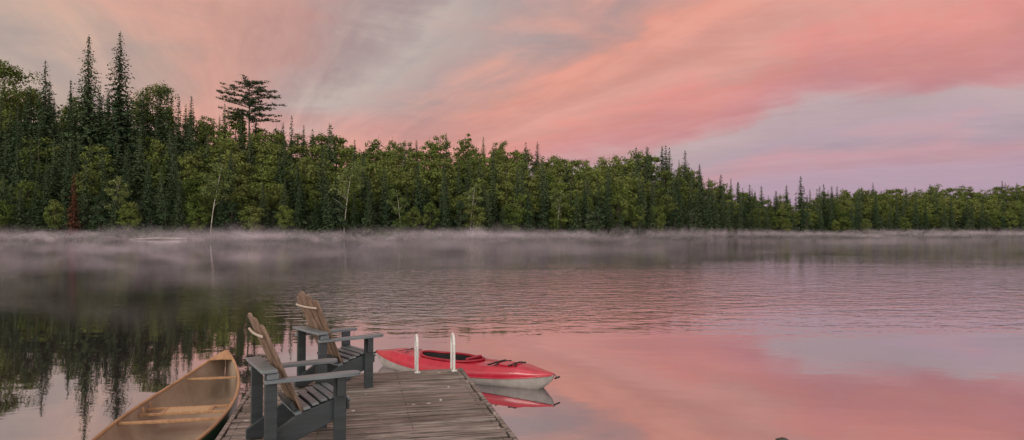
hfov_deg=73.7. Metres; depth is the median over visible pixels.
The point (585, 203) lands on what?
spruce tree
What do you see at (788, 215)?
spruce tree
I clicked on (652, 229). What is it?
spruce tree
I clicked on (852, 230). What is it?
spruce tree
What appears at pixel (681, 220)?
spruce tree
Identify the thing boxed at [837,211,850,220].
broadleaf tree
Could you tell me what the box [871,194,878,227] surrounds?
spruce tree
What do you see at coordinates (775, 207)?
spruce tree
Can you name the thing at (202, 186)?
broadleaf tree
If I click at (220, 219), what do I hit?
spruce tree
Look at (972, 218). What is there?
spruce tree
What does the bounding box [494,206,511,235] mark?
spruce tree
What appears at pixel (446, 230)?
spruce tree
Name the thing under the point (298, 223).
spruce tree
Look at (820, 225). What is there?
spruce tree
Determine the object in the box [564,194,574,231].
spruce tree
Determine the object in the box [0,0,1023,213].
sky
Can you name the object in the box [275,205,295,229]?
broadleaf tree
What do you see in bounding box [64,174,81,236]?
spruce tree
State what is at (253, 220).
broadleaf tree
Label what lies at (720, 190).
spruce tree
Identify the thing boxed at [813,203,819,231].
spruce tree
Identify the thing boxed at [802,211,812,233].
cedar tree
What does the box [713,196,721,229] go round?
spruce tree
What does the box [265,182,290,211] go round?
broadleaf tree
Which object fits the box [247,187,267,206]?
broadleaf tree
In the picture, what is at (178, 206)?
spruce tree
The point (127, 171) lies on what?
spruce tree
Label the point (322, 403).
chair
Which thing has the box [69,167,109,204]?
broadleaf tree
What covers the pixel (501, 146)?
broadleaf tree
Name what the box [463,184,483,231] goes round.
birch tree
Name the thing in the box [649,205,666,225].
broadleaf tree
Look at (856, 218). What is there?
spruce tree
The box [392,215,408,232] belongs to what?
broadleaf tree
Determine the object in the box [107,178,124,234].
spruce tree
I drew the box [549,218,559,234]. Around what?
broadleaf tree
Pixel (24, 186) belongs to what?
broadleaf tree
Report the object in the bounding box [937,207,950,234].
spruce tree
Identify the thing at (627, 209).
broadleaf tree
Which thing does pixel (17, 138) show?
spruce tree
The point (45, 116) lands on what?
spruce tree
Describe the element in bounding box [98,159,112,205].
spruce tree
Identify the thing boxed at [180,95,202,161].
spruce tree
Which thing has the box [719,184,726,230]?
spruce tree
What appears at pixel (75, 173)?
spruce tree
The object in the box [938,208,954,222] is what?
broadleaf tree
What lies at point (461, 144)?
broadleaf tree
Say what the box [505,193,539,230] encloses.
broadleaf tree
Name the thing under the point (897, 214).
spruce tree
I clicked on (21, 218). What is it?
spruce tree
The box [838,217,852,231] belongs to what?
broadleaf tree
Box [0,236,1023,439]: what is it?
lake
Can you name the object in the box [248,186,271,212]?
broadleaf tree
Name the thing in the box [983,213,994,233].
spruce tree
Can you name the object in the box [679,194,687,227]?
spruce tree
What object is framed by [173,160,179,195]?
spruce tree
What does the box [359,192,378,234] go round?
spruce tree
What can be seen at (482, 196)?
spruce tree
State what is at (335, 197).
spruce tree
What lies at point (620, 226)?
cedar tree
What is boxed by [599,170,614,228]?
spruce tree
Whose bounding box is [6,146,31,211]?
spruce tree
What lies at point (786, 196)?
spruce tree
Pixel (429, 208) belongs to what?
broadleaf tree
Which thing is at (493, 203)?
spruce tree
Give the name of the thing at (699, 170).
spruce tree
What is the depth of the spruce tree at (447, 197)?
200.64 m
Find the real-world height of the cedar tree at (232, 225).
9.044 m
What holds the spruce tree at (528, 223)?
on the ground
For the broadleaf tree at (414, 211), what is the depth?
191.04 m
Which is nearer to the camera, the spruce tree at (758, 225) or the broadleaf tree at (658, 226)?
the broadleaf tree at (658, 226)
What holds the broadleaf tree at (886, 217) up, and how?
on the ground
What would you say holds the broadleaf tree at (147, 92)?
on the ground
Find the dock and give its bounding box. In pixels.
[215,333,517,439]
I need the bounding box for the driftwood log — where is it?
[129,237,187,239]
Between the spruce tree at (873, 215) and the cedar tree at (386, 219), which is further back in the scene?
the spruce tree at (873, 215)
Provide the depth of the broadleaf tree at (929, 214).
350.68 m
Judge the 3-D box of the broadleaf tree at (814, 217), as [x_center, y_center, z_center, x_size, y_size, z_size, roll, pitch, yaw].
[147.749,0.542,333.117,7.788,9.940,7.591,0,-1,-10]
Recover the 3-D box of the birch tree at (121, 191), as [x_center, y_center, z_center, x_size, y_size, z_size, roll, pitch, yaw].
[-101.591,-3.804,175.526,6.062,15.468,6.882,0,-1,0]
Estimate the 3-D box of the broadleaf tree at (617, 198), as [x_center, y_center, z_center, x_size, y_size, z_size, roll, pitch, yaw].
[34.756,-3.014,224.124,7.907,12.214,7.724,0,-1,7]
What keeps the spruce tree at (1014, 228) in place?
on the ground
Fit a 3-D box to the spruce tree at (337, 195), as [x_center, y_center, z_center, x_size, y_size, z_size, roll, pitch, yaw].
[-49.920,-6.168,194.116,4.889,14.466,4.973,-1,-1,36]
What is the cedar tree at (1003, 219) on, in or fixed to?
on the ground
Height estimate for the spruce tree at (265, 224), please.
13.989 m
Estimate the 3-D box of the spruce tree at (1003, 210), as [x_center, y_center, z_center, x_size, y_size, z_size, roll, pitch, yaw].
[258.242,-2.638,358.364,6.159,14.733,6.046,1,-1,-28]
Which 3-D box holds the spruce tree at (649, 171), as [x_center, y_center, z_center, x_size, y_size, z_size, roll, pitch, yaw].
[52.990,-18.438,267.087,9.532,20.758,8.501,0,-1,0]
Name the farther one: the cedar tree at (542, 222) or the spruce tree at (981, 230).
the spruce tree at (981, 230)
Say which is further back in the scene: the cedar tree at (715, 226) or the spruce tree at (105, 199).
the cedar tree at (715, 226)
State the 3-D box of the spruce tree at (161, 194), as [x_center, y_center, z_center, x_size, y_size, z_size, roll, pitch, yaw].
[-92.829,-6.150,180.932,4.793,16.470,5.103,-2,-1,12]
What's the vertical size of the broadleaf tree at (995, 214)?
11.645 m
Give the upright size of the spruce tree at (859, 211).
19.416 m
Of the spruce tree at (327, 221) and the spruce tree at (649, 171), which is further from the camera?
the spruce tree at (649, 171)
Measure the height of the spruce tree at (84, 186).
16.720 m
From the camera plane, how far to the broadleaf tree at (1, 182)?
180.66 m
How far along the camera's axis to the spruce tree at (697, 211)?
254.37 m
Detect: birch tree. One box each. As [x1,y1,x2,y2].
[104,176,132,230]
[199,163,237,234]
[326,161,366,233]
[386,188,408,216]
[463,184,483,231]
[548,188,569,232]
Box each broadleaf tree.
[0,59,40,119]
[0,178,11,199]
[0,200,15,229]
[13,179,43,210]
[43,199,66,228]
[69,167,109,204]
[114,201,143,232]
[130,81,180,125]
[175,176,200,203]
[181,191,217,223]
[185,210,209,234]
[197,184,218,212]
[227,184,257,222]
[227,187,253,218]
[238,205,266,235]
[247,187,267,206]
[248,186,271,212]
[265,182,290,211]
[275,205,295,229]
[304,189,321,211]
[343,187,365,216]
[343,197,364,222]
[377,180,401,213]
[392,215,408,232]
[396,198,411,216]
[405,206,422,229]
[421,201,440,228]
[448,195,469,220]
[451,195,467,214]
[459,133,474,156]
[460,206,487,233]
[462,199,477,222]
[493,140,511,163]
[498,204,520,230]
[500,212,522,233]
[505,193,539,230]
[524,197,539,216]
[548,198,576,230]
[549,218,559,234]
[562,199,575,217]
[572,195,594,221]
[609,192,628,224]
[616,206,629,224]
[628,204,645,229]
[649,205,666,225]
[653,218,664,232]
[658,193,678,220]
[747,207,763,228]
[760,209,779,228]
[775,207,790,230]
[779,218,792,232]
[808,211,822,227]
[831,220,840,232]
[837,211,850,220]
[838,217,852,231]
[860,218,871,233]
[882,210,893,224]
[896,216,911,233]
[920,209,933,224]
[930,215,941,229]
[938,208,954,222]
[973,214,983,224]
[985,209,1006,231]
[999,211,1018,231]
[1010,210,1023,227]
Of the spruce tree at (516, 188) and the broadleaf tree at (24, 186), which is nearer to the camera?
the broadleaf tree at (24, 186)
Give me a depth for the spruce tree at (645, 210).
229.94 m
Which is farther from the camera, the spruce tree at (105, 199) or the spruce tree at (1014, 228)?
the spruce tree at (1014, 228)
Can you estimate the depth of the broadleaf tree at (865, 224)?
334.40 m
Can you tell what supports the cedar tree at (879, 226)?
on the ground
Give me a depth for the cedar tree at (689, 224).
241.78 m
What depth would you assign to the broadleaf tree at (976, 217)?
355.84 m
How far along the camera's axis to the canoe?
7.46 m
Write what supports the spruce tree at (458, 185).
on the ground
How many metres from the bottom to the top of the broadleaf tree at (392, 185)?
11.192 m
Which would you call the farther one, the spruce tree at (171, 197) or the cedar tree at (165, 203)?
the spruce tree at (171, 197)
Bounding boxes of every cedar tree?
[59,209,72,232]
[75,194,92,229]
[89,195,109,233]
[146,209,156,230]
[156,199,171,231]
[223,201,241,233]
[331,198,350,233]
[382,204,393,231]
[453,200,468,232]
[537,207,549,233]
[581,207,596,233]
[592,206,604,235]
[617,214,625,234]
[666,208,682,232]
[686,209,698,232]
[710,210,721,235]
[791,217,796,232]
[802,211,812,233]
[876,216,885,233]
[914,220,922,233]
[965,219,973,233]
[998,217,1007,234]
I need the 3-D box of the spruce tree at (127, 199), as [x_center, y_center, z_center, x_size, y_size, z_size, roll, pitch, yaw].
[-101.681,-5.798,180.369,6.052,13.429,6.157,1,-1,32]
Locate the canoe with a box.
[91,350,239,439]
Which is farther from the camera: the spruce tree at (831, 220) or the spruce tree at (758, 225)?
the spruce tree at (831, 220)
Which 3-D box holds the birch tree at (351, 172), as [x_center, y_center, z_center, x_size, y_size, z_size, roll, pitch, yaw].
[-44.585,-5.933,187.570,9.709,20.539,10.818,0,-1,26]
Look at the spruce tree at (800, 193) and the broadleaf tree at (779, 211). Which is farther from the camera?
the spruce tree at (800, 193)
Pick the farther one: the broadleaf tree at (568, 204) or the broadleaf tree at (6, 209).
the broadleaf tree at (568, 204)
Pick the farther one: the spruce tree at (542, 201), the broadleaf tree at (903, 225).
the broadleaf tree at (903, 225)
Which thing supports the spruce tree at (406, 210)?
on the ground
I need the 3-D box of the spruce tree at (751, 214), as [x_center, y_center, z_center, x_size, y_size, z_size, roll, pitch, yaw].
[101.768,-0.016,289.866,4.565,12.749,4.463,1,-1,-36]
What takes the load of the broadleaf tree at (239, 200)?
on the ground
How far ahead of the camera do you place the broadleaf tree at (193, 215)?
177.68 m
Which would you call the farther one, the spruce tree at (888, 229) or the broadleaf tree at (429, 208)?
the spruce tree at (888, 229)
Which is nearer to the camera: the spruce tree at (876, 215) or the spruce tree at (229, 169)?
the spruce tree at (229, 169)
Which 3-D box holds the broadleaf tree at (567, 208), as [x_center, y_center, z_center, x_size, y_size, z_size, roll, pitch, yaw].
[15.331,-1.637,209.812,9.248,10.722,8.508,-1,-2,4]
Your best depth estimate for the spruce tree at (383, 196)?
193.08 m
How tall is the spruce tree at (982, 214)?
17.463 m
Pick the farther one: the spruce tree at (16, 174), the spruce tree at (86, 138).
the spruce tree at (86, 138)
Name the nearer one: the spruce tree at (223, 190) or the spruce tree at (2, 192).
the spruce tree at (2, 192)
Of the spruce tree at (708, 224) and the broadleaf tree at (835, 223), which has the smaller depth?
the spruce tree at (708, 224)
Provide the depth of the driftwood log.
173.77 m
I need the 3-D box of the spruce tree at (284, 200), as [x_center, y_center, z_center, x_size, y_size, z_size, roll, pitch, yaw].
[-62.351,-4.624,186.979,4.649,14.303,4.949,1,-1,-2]
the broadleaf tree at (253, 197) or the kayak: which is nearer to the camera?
the kayak
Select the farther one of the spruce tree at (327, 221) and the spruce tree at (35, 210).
the spruce tree at (327, 221)
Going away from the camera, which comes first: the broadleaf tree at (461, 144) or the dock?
the dock
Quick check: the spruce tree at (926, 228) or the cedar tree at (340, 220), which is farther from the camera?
the spruce tree at (926, 228)
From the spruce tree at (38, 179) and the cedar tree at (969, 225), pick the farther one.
the cedar tree at (969, 225)
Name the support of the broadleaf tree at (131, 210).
on the ground
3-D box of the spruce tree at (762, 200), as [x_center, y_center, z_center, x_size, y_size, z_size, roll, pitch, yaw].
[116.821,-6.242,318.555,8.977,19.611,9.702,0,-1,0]
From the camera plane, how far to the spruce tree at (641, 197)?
234.26 m
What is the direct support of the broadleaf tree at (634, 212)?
on the ground
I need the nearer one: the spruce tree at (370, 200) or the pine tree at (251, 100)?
the spruce tree at (370, 200)
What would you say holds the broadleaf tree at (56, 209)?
on the ground
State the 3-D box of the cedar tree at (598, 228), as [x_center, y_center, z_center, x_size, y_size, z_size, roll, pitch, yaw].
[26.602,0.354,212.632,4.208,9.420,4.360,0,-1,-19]
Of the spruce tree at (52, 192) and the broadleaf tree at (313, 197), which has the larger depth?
the broadleaf tree at (313, 197)
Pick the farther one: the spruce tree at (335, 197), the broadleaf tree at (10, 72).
the broadleaf tree at (10, 72)
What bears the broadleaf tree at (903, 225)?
on the ground
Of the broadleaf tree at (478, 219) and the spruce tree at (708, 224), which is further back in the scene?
the spruce tree at (708, 224)
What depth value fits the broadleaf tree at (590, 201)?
216.96 m
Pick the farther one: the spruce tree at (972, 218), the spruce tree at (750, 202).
the spruce tree at (972, 218)
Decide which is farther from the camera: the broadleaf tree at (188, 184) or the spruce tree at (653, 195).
the spruce tree at (653, 195)
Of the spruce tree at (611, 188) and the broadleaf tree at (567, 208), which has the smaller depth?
the broadleaf tree at (567, 208)
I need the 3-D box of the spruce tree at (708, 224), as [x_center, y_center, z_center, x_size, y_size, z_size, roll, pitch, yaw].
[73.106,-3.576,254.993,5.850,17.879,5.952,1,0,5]
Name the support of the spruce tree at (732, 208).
on the ground
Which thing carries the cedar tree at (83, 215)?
on the ground
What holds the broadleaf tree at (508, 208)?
on the ground
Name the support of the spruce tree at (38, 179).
on the ground
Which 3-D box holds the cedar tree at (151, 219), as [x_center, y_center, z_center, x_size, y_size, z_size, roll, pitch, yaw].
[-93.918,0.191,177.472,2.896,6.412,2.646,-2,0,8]
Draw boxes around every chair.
[246,313,359,439]
[293,292,383,388]
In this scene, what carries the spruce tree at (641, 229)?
on the ground
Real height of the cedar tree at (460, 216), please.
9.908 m
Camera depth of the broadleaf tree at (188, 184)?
188.00 m
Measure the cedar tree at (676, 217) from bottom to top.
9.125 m
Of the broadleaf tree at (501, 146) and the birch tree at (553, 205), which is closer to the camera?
the birch tree at (553, 205)
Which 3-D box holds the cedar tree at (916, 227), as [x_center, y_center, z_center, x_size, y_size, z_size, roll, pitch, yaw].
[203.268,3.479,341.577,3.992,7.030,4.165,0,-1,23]
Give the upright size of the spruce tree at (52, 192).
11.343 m
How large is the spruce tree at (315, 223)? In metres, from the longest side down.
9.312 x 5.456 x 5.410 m
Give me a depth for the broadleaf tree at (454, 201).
199.29 m
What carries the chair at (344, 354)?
on the dock
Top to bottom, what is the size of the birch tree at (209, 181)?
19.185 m
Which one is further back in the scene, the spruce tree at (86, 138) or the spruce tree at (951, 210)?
the spruce tree at (951, 210)
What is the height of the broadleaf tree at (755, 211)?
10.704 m
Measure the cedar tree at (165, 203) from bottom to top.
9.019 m
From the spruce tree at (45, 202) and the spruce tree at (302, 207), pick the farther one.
the spruce tree at (302, 207)
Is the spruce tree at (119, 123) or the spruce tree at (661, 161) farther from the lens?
the spruce tree at (661, 161)
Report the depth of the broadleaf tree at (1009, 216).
350.24 m
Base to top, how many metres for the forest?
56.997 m
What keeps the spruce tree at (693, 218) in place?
on the ground
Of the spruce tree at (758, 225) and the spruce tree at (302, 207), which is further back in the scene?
the spruce tree at (758, 225)
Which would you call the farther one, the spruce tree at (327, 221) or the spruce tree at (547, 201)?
the spruce tree at (547, 201)
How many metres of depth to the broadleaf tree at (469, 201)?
200.76 m
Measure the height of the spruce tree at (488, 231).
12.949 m
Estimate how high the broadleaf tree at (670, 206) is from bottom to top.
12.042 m
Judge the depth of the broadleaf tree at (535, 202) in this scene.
212.97 m
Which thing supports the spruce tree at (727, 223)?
on the ground
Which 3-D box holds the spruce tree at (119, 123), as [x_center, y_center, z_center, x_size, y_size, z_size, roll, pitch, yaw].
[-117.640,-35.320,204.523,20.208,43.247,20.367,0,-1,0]
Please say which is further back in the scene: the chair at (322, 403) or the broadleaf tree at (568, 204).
the broadleaf tree at (568, 204)
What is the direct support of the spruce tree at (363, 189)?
on the ground
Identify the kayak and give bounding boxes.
[374,348,559,388]
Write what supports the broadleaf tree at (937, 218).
on the ground
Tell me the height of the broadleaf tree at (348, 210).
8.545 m
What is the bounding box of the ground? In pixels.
[0,122,1023,239]
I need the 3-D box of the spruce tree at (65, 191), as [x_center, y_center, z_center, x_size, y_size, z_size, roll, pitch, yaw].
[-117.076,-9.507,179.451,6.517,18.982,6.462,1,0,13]
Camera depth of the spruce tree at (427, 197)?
201.55 m
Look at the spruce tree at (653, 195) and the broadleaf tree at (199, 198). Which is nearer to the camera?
the broadleaf tree at (199, 198)
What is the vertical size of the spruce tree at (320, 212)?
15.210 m
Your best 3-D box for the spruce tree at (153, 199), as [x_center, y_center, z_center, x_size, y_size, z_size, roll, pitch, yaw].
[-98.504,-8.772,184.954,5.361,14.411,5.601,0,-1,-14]
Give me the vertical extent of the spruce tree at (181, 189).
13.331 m
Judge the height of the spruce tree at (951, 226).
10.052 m
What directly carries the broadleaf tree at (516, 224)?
on the ground
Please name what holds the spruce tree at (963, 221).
on the ground
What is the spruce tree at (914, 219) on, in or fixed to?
on the ground
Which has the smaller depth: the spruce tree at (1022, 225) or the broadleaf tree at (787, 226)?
the broadleaf tree at (787, 226)
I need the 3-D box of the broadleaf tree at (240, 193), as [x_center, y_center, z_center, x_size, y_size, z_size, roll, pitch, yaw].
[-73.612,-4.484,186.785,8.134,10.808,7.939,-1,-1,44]
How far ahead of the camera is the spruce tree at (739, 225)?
276.76 m
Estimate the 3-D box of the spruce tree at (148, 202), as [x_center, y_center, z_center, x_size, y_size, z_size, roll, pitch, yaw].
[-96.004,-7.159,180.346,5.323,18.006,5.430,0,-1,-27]
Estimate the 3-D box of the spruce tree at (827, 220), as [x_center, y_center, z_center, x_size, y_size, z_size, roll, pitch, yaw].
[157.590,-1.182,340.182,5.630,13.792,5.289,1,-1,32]
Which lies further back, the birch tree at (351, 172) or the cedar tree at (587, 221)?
the cedar tree at (587, 221)
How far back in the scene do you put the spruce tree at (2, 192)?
174.01 m
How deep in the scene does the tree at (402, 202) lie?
189.77 m
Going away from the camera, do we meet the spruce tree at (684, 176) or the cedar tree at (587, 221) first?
the cedar tree at (587, 221)
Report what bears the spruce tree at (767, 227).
on the ground
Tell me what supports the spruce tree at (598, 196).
on the ground
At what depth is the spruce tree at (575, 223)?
209.15 m
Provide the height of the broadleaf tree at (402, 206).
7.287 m
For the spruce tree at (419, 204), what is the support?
on the ground
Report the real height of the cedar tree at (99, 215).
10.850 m
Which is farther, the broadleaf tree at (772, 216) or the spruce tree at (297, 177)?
the broadleaf tree at (772, 216)
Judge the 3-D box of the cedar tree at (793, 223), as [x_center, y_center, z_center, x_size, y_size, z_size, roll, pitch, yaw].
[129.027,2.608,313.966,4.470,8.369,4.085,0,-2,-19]
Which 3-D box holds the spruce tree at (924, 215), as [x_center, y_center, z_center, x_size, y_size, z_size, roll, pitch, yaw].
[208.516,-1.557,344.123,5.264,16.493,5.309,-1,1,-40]
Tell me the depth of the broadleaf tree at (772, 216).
306.09 m
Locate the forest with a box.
[0,79,1023,229]
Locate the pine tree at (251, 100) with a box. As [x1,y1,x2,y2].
[214,74,285,141]
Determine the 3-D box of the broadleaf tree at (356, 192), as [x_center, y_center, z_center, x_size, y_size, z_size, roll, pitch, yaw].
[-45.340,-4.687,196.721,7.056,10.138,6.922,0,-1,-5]
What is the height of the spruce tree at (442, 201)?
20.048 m
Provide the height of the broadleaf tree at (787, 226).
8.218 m
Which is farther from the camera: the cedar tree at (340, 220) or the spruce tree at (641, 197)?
the spruce tree at (641, 197)
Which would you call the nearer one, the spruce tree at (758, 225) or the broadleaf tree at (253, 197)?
the broadleaf tree at (253, 197)
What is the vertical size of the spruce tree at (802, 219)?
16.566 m
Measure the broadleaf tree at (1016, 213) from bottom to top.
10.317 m
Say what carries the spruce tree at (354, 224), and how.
on the ground
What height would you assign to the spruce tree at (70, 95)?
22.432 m
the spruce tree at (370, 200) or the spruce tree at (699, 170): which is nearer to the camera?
the spruce tree at (370, 200)
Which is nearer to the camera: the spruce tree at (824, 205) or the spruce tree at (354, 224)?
the spruce tree at (354, 224)
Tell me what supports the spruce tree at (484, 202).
on the ground
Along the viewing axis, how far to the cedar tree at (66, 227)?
173.66 m
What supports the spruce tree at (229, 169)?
on the ground
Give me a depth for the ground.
195.31 m
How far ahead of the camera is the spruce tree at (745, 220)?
284.64 m
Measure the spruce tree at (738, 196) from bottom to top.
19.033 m
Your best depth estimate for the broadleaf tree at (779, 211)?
316.54 m
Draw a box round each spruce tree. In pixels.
[0,102,29,181]
[0,174,15,225]
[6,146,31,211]
[10,186,29,230]
[23,60,68,163]
[25,181,42,230]
[32,160,43,203]
[36,158,51,225]
[42,167,61,207]
[50,36,111,168]
[57,149,77,215]
[60,80,76,138]
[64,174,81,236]
[69,165,80,207]
[76,156,94,217]
[82,31,150,170]
[95,175,112,217]
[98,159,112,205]
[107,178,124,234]
[118,173,137,221]
[119,146,137,203]
[137,162,157,210]
[139,160,156,224]
[154,166,168,225]
[165,153,178,213]
[165,187,189,235]
[169,174,187,221]
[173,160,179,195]
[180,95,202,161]
[210,192,229,235]
[214,176,229,226]
[224,149,234,205]
[258,184,272,234]
[277,178,291,219]
[289,164,310,214]
[291,186,304,232]
[292,180,310,225]
[307,200,321,233]
[317,177,330,230]
[317,179,337,235]
[330,180,338,228]
[331,174,343,217]
[346,191,362,235]
[357,157,367,223]
[359,177,379,232]
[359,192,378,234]
[376,167,395,228]
[403,188,413,222]
[411,161,428,226]
[422,181,434,216]
[435,164,450,228]
[438,176,453,222]
[439,190,451,237]
[452,162,462,213]
[477,188,491,221]
[481,190,491,226]
[483,192,495,235]
[486,170,498,220]
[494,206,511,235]
[511,166,522,214]
[520,187,535,236]
[536,169,554,224]
[536,189,549,230]
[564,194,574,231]
[567,191,584,233]
[578,177,590,231]
[591,182,604,221]
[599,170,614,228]
[604,207,620,235]
[606,164,616,219]
[635,204,648,234]
[637,178,647,215]
[640,148,655,189]
[642,192,649,229]
[645,204,658,234]
[648,181,656,218]
[655,147,670,193]
[676,151,693,198]
[678,204,687,234]
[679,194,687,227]
[687,198,698,228]
[692,190,702,226]
[694,163,707,207]
[703,189,714,233]
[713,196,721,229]
[717,175,727,210]
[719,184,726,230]
[723,202,734,235]
[730,198,737,228]
[734,182,744,221]
[734,205,745,234]
[740,203,753,234]
[743,185,755,217]
[747,205,756,233]
[756,205,762,234]
[757,186,765,222]
[762,208,773,235]
[769,191,780,224]
[782,185,791,212]
[785,209,794,233]
[791,178,808,225]
[797,199,808,232]
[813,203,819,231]
[817,184,827,222]
[817,207,825,234]
[824,204,830,229]
[826,195,835,231]
[847,205,856,234]
[854,194,860,232]
[856,192,863,229]
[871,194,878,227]
[873,193,879,231]
[885,213,894,234]
[893,200,901,230]
[911,193,919,230]
[922,202,929,231]
[922,213,931,234]
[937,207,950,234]
[948,195,956,229]
[949,215,957,233]
[958,208,967,228]
[968,203,975,230]
[976,215,986,233]
[977,199,985,230]
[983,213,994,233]
[999,201,1006,228]
[1011,212,1018,233]
[1018,208,1023,233]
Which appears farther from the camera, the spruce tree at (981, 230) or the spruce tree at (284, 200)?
the spruce tree at (981, 230)
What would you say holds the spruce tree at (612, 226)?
on the ground
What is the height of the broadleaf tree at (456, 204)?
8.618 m

